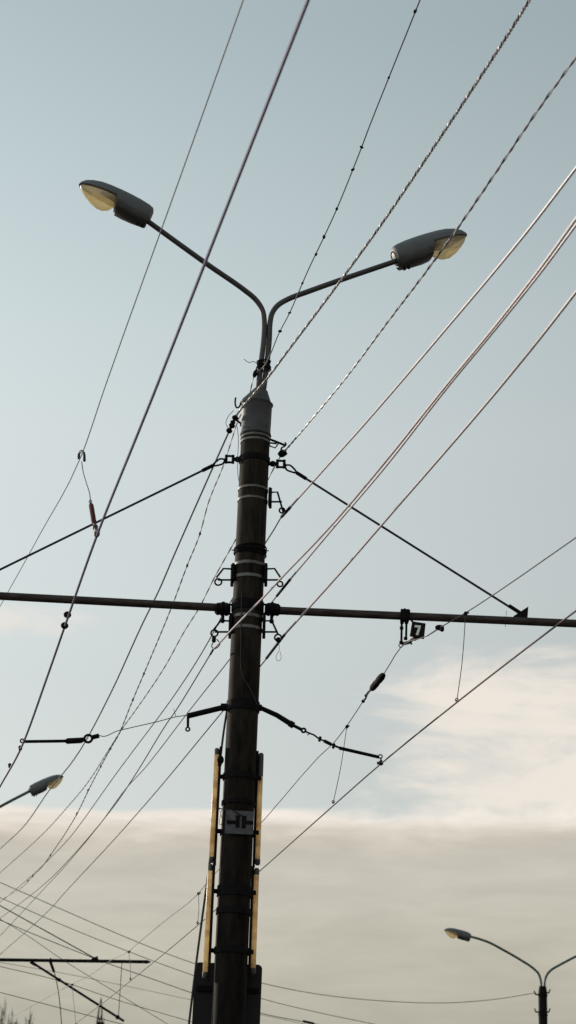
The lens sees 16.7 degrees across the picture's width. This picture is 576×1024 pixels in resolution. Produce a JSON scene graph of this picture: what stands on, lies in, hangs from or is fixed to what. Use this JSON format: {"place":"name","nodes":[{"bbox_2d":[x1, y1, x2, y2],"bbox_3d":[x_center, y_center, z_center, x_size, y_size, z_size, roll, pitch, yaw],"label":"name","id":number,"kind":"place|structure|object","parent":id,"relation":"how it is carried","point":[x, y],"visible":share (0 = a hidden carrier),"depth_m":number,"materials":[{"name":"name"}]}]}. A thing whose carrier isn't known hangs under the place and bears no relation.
{"place":"outdoors","nodes":[
{"label":"outdoors","id":0,"kind":"place"},
{"bbox_2d":[0,992,120,1023],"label":"span wire","id":1,"kind":"object","parent":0,"point":[61,1008],"visible":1,"depth_m":40.63,"materials":[{"name":"black metal"}]},
{"bbox_2d":[0,919,166,1023],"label":"span wire","id":2,"kind":"object","parent":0,"point":[81,971],"visible":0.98,"depth_m":42.10,"materials":[{"name":"black metal"}]},
{"bbox_2d":[0,966,190,1021],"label":"span wire","id":3,"kind":"object","parent":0,"point":[94,992],"visible":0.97,"depth_m":43.11,"materials":[{"name":"black metal"}]},
{"bbox_2d":[0,962,302,1023],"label":"span wire","id":4,"kind":"object","parent":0,"point":[133,987],"visible":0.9,"depth_m":50.18,"materials":[{"name":"black metal"}]},
{"bbox_2d":[0,920,314,1023],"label":"span wire","id":5,"kind":"object","parent":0,"point":[134,972],"visible":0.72,"depth_m":44.73,"materials":[{"name":"black metal"}]},
{"bbox_2d":[0,897,372,1023],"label":"span wire","id":6,"kind":"object","parent":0,"point":[174,968],"visible":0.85,"depth_m":46.12,"materials":[{"name":"black metal"}]},
{"bbox_2d":[0,0,575,1023],"label":"sky","id":7,"kind":"structure","parent":0,"point":[469,826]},
{"label":"ground","id":8,"kind":"structure","parent":0,"visible":0},
{"bbox_2d":[0,1000,6,1023],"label":"poplar tree","id":9,"kind":"object","parent":8,"relation":"on","point":[3,1013],"visible":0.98,"depth_m":146.13,"materials":[{"name":"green plant"}]},
{"bbox_2d":[7,1010,13,1023],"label":"poplar tree","id":10,"kind":"object","parent":8,"relation":"on","point":[11,1019],"visible":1,"depth_m":153.74,"materials":[{"name":"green plant"}]},
{"bbox_2d":[25,1010,33,1023],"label":"poplar tree","id":11,"kind":"object","parent":8,"relation":"on","point":[30,1017],"visible":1,"depth_m":149.90,"materials":[{"name":"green plant"}]},
{"bbox_2d":[0,775,63,807],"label":"lamp pole","id":12,"kind":"object","parent":8,"relation":"on","point":[38,787],"visible":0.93,"depth_m":44.94,"materials":[{"name":"metal"}]},
{"bbox_2d":[0,905,92,957],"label":"stay rod","id":13,"kind":"object","parent":12,"relation":"attached to","point":[47,931],"visible":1,"depth_m":43.53,"materials":[{"name":"metal"}]},
{"bbox_2d":[0,956,150,971],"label":"bracket arm","id":14,"kind":"object","parent":12,"relation":"attached to","point":[91,960],"visible":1,"depth_m":43.28},
{"bbox_2d":[54,972,61,1023],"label":"hanging wire","id":15,"kind":"object","parent":14,"relation":"hanging from","point":[59,999],"visible":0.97,"depth_m":42.99,"materials":[{"name":"black metal"}]},
{"bbox_2d":[36,964,124,1021],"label":"strut","id":16,"kind":"object","parent":14,"relation":"hanging from","point":[117,1017],"visible":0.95,"depth_m":43.03,"materials":[{"name":"black metal"}]},
{"bbox_2d":[118,964,121,1014],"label":"hanging wire","id":17,"kind":"object","parent":14,"relation":"hanging from","point":[120,987],"visible":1,"depth_m":43.12,"materials":[{"name":"black metal"}]},
{"bbox_2d":[0,0,243,605],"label":"messenger wire","id":18,"kind":"object","parent":12,"relation":"attached to","point":[146,270],"visible":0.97,"depth_m":14.66,"materials":[{"name":"black metal"}]},
{"bbox_2d":[77,450,99,537],"bbox_3d":[-1.718,-0.178,16.762,0.050,1.413,1.732,7,-22,-13],"label":"dropper","id":19,"kind":"object","parent":18,"relation":"hanging from","point":[93,517],"visible":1,"depth_m":16.30,"materials":[{"name":"metal"}]},
{"bbox_2d":[96,998,103,1023],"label":"lattice mast","id":20,"kind":"object","parent":8,"relation":"on","point":[101,1019],"visible":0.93,"depth_m":185.04,"materials":[{"name":"black metal"}]},
{"bbox_2d":[79,180,466,1023],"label":"lamp pole","id":21,"kind":"object","parent":8,"relation":"on","point":[233,950],"visible":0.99,"depth_m":19.68,"materials":[{"name":"metal"}]},
{"bbox_2d":[0,592,231,622],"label":"bracket arm","id":22,"kind":"object","parent":21,"relation":"attached to","point":[223,609],"visible":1,"depth_m":20.00},
{"bbox_2d":[0,454,238,570],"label":"stay rod","id":23,"kind":"object","parent":21,"relation":"attached to","point":[226,461],"visible":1,"depth_m":20.43,"materials":[{"name":"black metal"}]},
{"bbox_2d":[20,703,226,743],"bbox_3d":[-1.629,2.108,19.566,2.061,0.494,0.080,2,-21,0],"label":"steady arm","id":24,"kind":"object","parent":21,"relation":"attached to","point":[222,706],"visible":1,"depth_m":19.53},
{"bbox_2d":[0,0,309,786],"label":"contact wire","id":25,"kind":"object","parent":24,"relation":"attached to","point":[67,616],"visible":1,"depth_m":12.98,"materials":[{"name":"grey metal"}]},
{"bbox_2d":[188,711,226,1023],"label":"down cable","id":26,"kind":"object","parent":21,"relation":"attached to","point":[200,929],"visible":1,"depth_m":18.90,"materials":[{"name":"metal"}]},
{"bbox_2d":[0,0,420,899],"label":"cable","id":27,"kind":"object","parent":21,"relation":"attached to","point":[236,426],"visible":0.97,"depth_m":21.03,"materials":[{"name":"black metal"}]},
{"bbox_2d":[192,962,261,1023],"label":"box","id":28,"kind":"object","parent":21,"relation":"attached to","point":[202,1001],"visible":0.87,"depth_m":18.82,"materials":[{"name":"black metal"}]},
{"bbox_2d":[0,0,530,848],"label":"cable","id":29,"kind":"object","parent":21,"relation":"attached to","point":[302,332],"visible":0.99,"depth_m":16.85,"materials":[{"name":"metal"}]},
{"bbox_2d":[0,56,575,872],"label":"cable","id":30,"kind":"object","parent":21,"relation":"attached to","point":[358,362],"visible":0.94,"depth_m":16.97,"materials":[{"name":"metal"}]},
{"bbox_2d":[0,223,575,935],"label":"cable","id":31,"kind":"object","parent":21,"relation":"attached to","point":[372,481],"visible":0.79,"depth_m":16.52,"materials":[{"name":"metal"}]},
{"bbox_2d":[1,217,575,917],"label":"cable","id":32,"kind":"object","parent":21,"relation":"attached to","point":[215,639],"visible":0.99,"depth_m":14.43,"materials":[{"name":"metal"}]},
{"bbox_2d":[1,166,575,901],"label":"cable","id":33,"kind":"object","parent":21,"relation":"attached to","point":[285,512],"visible":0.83,"depth_m":16.61,"materials":[{"name":"metal"}]},
{"bbox_2d":[2,290,575,952],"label":"cable","id":34,"kind":"object","parent":21,"relation":"attached to","point":[572,296],"visible":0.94,"depth_m":16.28,"materials":[{"name":"metal"}]},
{"bbox_2d":[259,704,382,762],"bbox_3d":[0.308,2.209,19.556,1.284,0.559,0.070,2,-21,0],"label":"steady arm","id":35,"kind":"object","parent":21,"relation":"attached to","point":[288,722],"visible":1,"depth_m":19.55},
{"bbox_2d":[76,610,575,1022],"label":"contact wire","id":36,"kind":"object","parent":35,"relation":"attached to","point":[488,677],"visible":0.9,"depth_m":19.12,"materials":[{"name":"black metal"}]},
{"bbox_2d":[269,459,508,606],"bbox_3d":[1.078,0.238,20.344,2.615,1.599,0.065,2,-21,0],"label":"stay rod","id":37,"kind":"object","parent":21,"relation":"attached to","point":[276,464],"visible":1,"depth_m":20.39,"materials":[{"name":"black metal"}]},
{"bbox_2d":[262,602,575,627],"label":"bracket arm","id":38,"kind":"object","parent":21,"relation":"attached to","point":[272,609],"visible":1,"depth_m":19.99},
{"bbox_2d":[398,620,417,647],"bbox_3d":[1.252,1.276,20.070,0.108,0.323,0.359,-10,-25,28],"label":"wire hanger","id":39,"kind":"object","parent":38,"relation":"hanging from","point":[401,642],"visible":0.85,"depth_m":19.97,"materials":[{"name":"black metal"}]},
{"bbox_2d":[0,537,575,1023],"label":"messenger wire","id":40,"kind":"object","parent":39,"relation":"hanging from","point":[380,677],"visible":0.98,"depth_m":20.57,"materials":[{"name":"black metal"}]},
{"bbox_2d":[196,892,200,924],"bbox_3d":[-1.284,5.647,27.953,0.053,0.632,0.997,3,-22,-2],"label":"dropper","id":41,"kind":"object","parent":40,"relation":"hanging from","point":[197,922],"visible":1,"depth_m":28.14,"materials":[{"name":"metal"}]},
{"bbox_2d":[332,725,349,803],"bbox_3d":[0.569,2.746,21.358,0.047,0.940,0.287,-12,-26,32],"label":"dropper","id":42,"kind":"object","parent":40,"relation":"hanging from","point":[346,727],"visible":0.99,"depth_m":21.35,"materials":[{"name":"metal"}]},
{"bbox_2d":[455,611,468,701],"bbox_3d":[1.575,1.303,17.720,0.048,0.964,0.368,-5,-23,17],"label":"dropper","id":43,"kind":"object","parent":40,"relation":"hanging from","point":[465,613],"visible":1,"depth_m":17.73,"materials":[{"name":"metal"}]},
{"bbox_2d":[409,618,425,638],"bbox_3d":[1.308,1.176,19.922,0.182,0.237,0.037,-1,-22,8],"label":"number board","id":44,"kind":"object","parent":38,"relation":"hanging from","point":[417,630],"visible":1,"depth_m":19.91,"materials":[{"name":"black metal"}]},
{"bbox_2d":[444,928,575,1023],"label":"lamp pole","id":45,"kind":"object","parent":8,"relation":"on","point":[542,994],"visible":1,"depth_m":55.88,"materials":[{"name":"black metal"}]},
{"bbox_2d":[0,882,533,1002],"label":"span wire","id":46,"kind":"object","parent":45,"relation":"attached to","point":[262,983],"visible":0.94,"depth_m":50.35,"materials":[{"name":"black metal"}]}
]}

